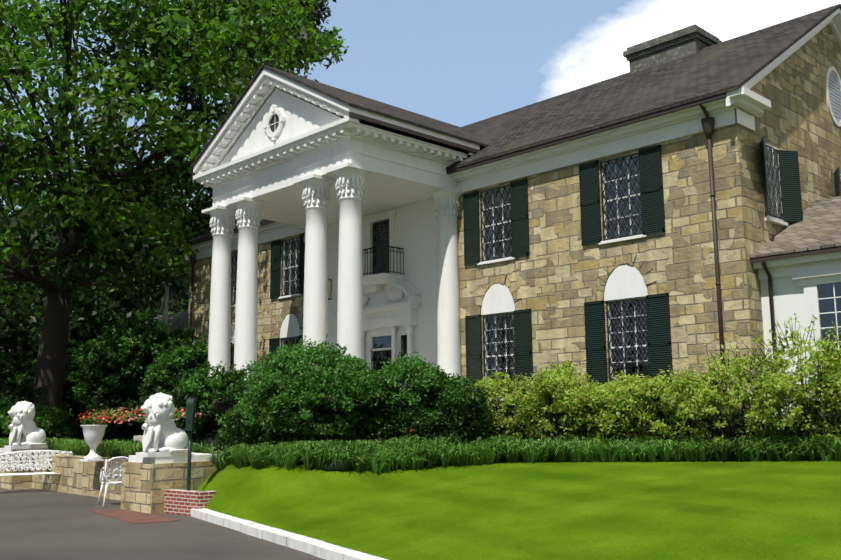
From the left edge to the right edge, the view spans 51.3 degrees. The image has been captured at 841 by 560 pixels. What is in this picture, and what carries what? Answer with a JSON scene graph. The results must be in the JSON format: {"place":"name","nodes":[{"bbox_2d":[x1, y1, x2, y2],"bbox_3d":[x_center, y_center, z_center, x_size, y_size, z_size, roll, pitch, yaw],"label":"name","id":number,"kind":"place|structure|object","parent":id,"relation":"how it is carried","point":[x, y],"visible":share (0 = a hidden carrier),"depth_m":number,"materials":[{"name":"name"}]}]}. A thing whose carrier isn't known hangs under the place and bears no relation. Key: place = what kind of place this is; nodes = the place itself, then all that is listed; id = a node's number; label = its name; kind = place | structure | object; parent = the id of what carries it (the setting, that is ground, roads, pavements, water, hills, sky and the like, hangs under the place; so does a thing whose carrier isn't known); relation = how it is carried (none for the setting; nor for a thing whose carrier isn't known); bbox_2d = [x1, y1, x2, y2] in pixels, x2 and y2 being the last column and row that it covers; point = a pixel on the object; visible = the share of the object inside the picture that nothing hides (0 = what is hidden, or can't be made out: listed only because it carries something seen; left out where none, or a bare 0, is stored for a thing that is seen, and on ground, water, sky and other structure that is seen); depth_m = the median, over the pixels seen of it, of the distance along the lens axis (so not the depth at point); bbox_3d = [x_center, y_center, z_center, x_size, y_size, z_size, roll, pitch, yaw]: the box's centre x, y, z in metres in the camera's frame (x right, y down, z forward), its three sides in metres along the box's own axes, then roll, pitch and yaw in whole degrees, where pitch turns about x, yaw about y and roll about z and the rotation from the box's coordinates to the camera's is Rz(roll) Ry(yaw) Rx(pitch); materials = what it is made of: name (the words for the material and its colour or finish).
{"place":"outdoors","nodes":[
{"label":"outdoors","id":0,"kind":"place"},
{"bbox_2d":[79,429,139,442],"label":"garden bed ground","id":1,"kind":"structure","parent":0,"point":[113,434],"depth_m":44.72,"materials":[{"name":"soil"}]},
{"bbox_2d":[0,452,216,513],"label":"garden stone walls","id":2,"kind":"structure","parent":1,"relation":"on","point":[142,487],"depth_m":21.77,"materials":[{"name":"beige stone"}]},
{"bbox_2d":[80,425,107,461],"bbox_3d":[-8.482,4.224,22.717,0.675,0.925,0.675,8,-12,-44],"label":"white urn","id":3,"kind":"object","parent":2,"relation":"on","point":[93,435],"visible":0.98,"depth_m":22.55,"materials":[{"name":"white stone"}]},
{"bbox_2d":[0,448,216,463],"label":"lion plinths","id":4,"kind":"object","parent":2,"relation":"on","point":[195,457],"visible":0.54,"depth_m":19.60,"materials":[{"name":"white stone"}]},
{"bbox_2d":[4,401,47,448],"bbox_3d":[-11.674,4.293,26.036,1.174,1.403,0.677,8,-12,-44],"label":"lion statue","id":5,"kind":"object","parent":4,"relation":"on","point":[22,414],"visible":1,"depth_m":25.81,"materials":[{"name":"white stone"}]},
{"bbox_2d":[136,392,187,456],"bbox_3d":[-5.683,3.206,19.507,1.174,1.403,0.688,8,-12,-44],"label":"lion statue","id":6,"kind":"object","parent":4,"relation":"on","point":[164,435],"visible":0.96,"depth_m":19.26,"materials":[{"name":"white stone"}]},
{"bbox_2d":[156,287,168,326],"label":"utility pole","id":7,"kind":"object","parent":1,"relation":"on","point":[165,313],"visible":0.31,"depth_m":45.90,"materials":[{"name":"grey"}]},
{"bbox_2d":[0,0,348,417],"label":"oak tree","id":8,"kind":"object","parent":1,"relation":"on","point":[166,40],"depth_m":38.16,"materials":[{"name":"green plant"}]},
{"bbox_2d":[76,406,420,432],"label":"flowers","id":9,"kind":"object","parent":1,"relation":"on","point":[88,421],"depth_m":22.75,"materials":[{"name":"red plant"}]},
{"bbox_2d":[95,407,201,423],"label":"pink flowers","id":10,"kind":"object","parent":9,"relation":"on","point":[119,418],"visible":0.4,"depth_m":22.72,"materials":[{"name":"pink plant"}]},
{"bbox_2d":[0,308,497,453],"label":"dark green bushes","id":11,"kind":"object","parent":1,"relation":"on","point":[295,397],"visible":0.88,"depth_m":20.71,"materials":[{"name":"green plant"}]},
{"bbox_2d":[0,310,840,420],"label":"shrub twigs","id":12,"kind":"object","parent":11,"relation":"on","point":[791,328],"visible":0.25,"depth_m":17.25,"materials":[{"name":"brown plant"}]},
{"bbox_2d":[133,410,472,454],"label":"portico floor steps","id":13,"kind":"structure","parent":1,"relation":"on","point":[139,437],"depth_m":24.81,"materials":[{"name":"stone"}]},
{"bbox_2d":[0,430,840,473],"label":"liriope border plants","id":14,"kind":"object","parent":1,"relation":"on","point":[385,455],"visible":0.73,"depth_m":18.34,"materials":[{"name":"green plant"}]},
{"bbox_2d":[176,8,840,400],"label":"white trim","id":15,"kind":"structure","parent":1,"relation":"on","point":[314,166],"depth_m":26.89,"materials":[{"name":"white paint"}]},
{"bbox_2d":[328,277,331,297],"bbox_3d":[-3.086,0.264,28.607,0.351,0.870,0.351,-4,-9,23],"label":"wall lantern","id":16,"kind":"object","parent":15,"relation":"attached to","point":[329,287],"visible":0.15,"depth_m":28.50,"materials":[{"name":"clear glass"}]},
{"bbox_2d":[100,196,840,344],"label":"wing roof","id":17,"kind":"structure","parent":15,"relation":"attached to","point":[818,226],"depth_m":21.68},
{"bbox_2d":[612,300,648,382],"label":"house drapes","id":18,"kind":"object","parent":15,"relation":"attached to","point":[645,342],"depth_m":23.44,"materials":[{"name":"white fabric"}]},
{"bbox_2d":[0,488,324,559],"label":"driveway asphalt","id":19,"kind":"structure","parent":0,"point":[38,524],"depth_m":15.29,"materials":[{"name":"grey asphalt"}]},
{"bbox_2d":[0,450,72,475],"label":"ornate metal bench","id":20,"kind":"object","parent":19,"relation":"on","point":[17,462],"visible":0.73,"depth_m":24.73,"materials":[{"name":"white metal"}]},
{"bbox_2d":[97,456,128,506],"bbox_3d":[-7.210,4.755,20.787,0.708,1.149,0.797,4,-10,-29],"label":"metal chair","id":21,"kind":"object","parent":19,"relation":"on","point":[103,477],"visible":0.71,"depth_m":20.51,"materials":[{"name":"white metal"}]},
{"bbox_2d":[90,509,179,523],"bbox_3d":[-6.058,4.954,18.429,0.900,0.012,3.000,6,-11,-36],"label":"brick paving strip","id":22,"kind":"object","parent":19,"relation":"on","point":[132,517],"visible":0.86,"depth_m":18.18,"materials":[{"name":"red brick"}]},
{"bbox_2d":[164,489,216,515],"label":"brick wall","id":23,"kind":"structure","parent":19,"relation":"on","point":[180,502],"depth_m":18.46,"materials":[{"name":"red brick"}]},
{"bbox_2d":[185,398,195,490],"bbox_3d":[-4.961,3.644,18.833,0.140,2.200,0.340,0,-9,-4],"label":"green post","id":24,"kind":"object","parent":23,"relation":"on","point":[190,413],"visible":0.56,"depth_m":18.79,"materials":[{"name":"green metal"}]},
{"bbox_2d":[191,508,386,559],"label":"curb","id":25,"kind":"structure","parent":19,"relation":"on","point":[318,548],"depth_m":14.11,"materials":[{"name":"paint"}]},
{"bbox_2d":[0,0,339,364],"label":"trees","id":26,"kind":"object","parent":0,"point":[20,334],"depth_m":61.46,"materials":[{"name":"green plant"}]},
{"bbox_2d":[0,0,840,213],"label":"sky","id":27,"kind":"structure","parent":0,"point":[460,63],"materials":[{"name":"blue"}]},
{"bbox_2d":[231,156,641,381],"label":"house curtains","id":28,"kind":"object","parent":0,"point":[622,221],"depth_m":26.58,"materials":[{"name":"white fabric"}]},
{"bbox_2d":[98,198,830,425],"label":"stucco house walls","id":29,"kind":"structure","parent":0,"point":[416,230],"depth_m":28.83,"materials":[{"name":"white paint"}]},
{"bbox_2d":[188,24,840,434],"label":"house stone walls","id":30,"kind":"structure","parent":0,"point":[558,276],"depth_m":23.83,"materials":[{"name":"beige stone"}]},
{"bbox_2d":[90,92,840,414],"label":"house downpipes","id":31,"kind":"object","parent":30,"relation":"attached to","point":[707,122],"visible":0.56,"depth_m":21.83,"materials":[{"name":"metal"}]},
{"bbox_2d":[175,4,840,246],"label":"house roof","id":32,"kind":"structure","parent":30,"relation":"on","point":[728,65],"depth_m":26.71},
{"bbox_2d":[623,24,721,73],"bbox_3d":[8.893,-6.995,30.658,1.900,2.700,2.850,8,-12,-44],"label":"house chimney","id":33,"kind":"object","parent":32,"relation":"on","point":[683,42],"visible":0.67,"depth_m":30.03,"materials":[{"name":"grey stone"}]},
{"bbox_2d":[231,145,840,384],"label":"iron grilles","id":34,"kind":"object","parent":30,"relation":"attached to","point":[482,244],"visible":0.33,"depth_m":25.88,"materials":[{"name":"metal"}]},
{"bbox_2d":[231,151,840,382],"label":"window panes","id":35,"kind":"structure","parent":30,"relation":"in","point":[510,255],"depth_m":24.01,"materials":[{"name":"glass"}]},
{"bbox_2d":[236,136,840,387],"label":"shutters","id":36,"kind":"object","parent":30,"relation":"attached to","point":[658,306],"visible":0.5,"depth_m":24.05,"materials":[{"name":"black wood"}]},
{"bbox_2d":[829,71,840,121],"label":"gable vent","id":37,"kind":"object","parent":30,"relation":"in","point":[834,94],"visible":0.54,"depth_m":26.32,"materials":[{"name":"white wood"}]},
{"bbox_2d":[196,435,840,559],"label":"lawn","id":38,"kind":"structure","parent":0,"point":[765,509],"depth_m":13.31,"materials":[{"name":"green plant"}]},
{"bbox_2d":[313,424,840,471],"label":"soil","id":39,"kind":"structure","parent":38,"relation":"on","point":[340,466],"depth_m":17.97,"materials":[{"name":"brown soil"}]},
{"bbox_2d":[465,313,840,454],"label":"azalea shrubs","id":40,"kind":"object","parent":38,"relation":"on","point":[523,398],"depth_m":17.90,"materials":[{"name":"green plant"}]},
{"bbox_2d":[233,114,840,380],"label":"window glass","id":41,"kind":"object","parent":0,"point":[273,128],"visible":0.15,"depth_m":23.82,"materials":[{"name":"black glass"}]}
]}

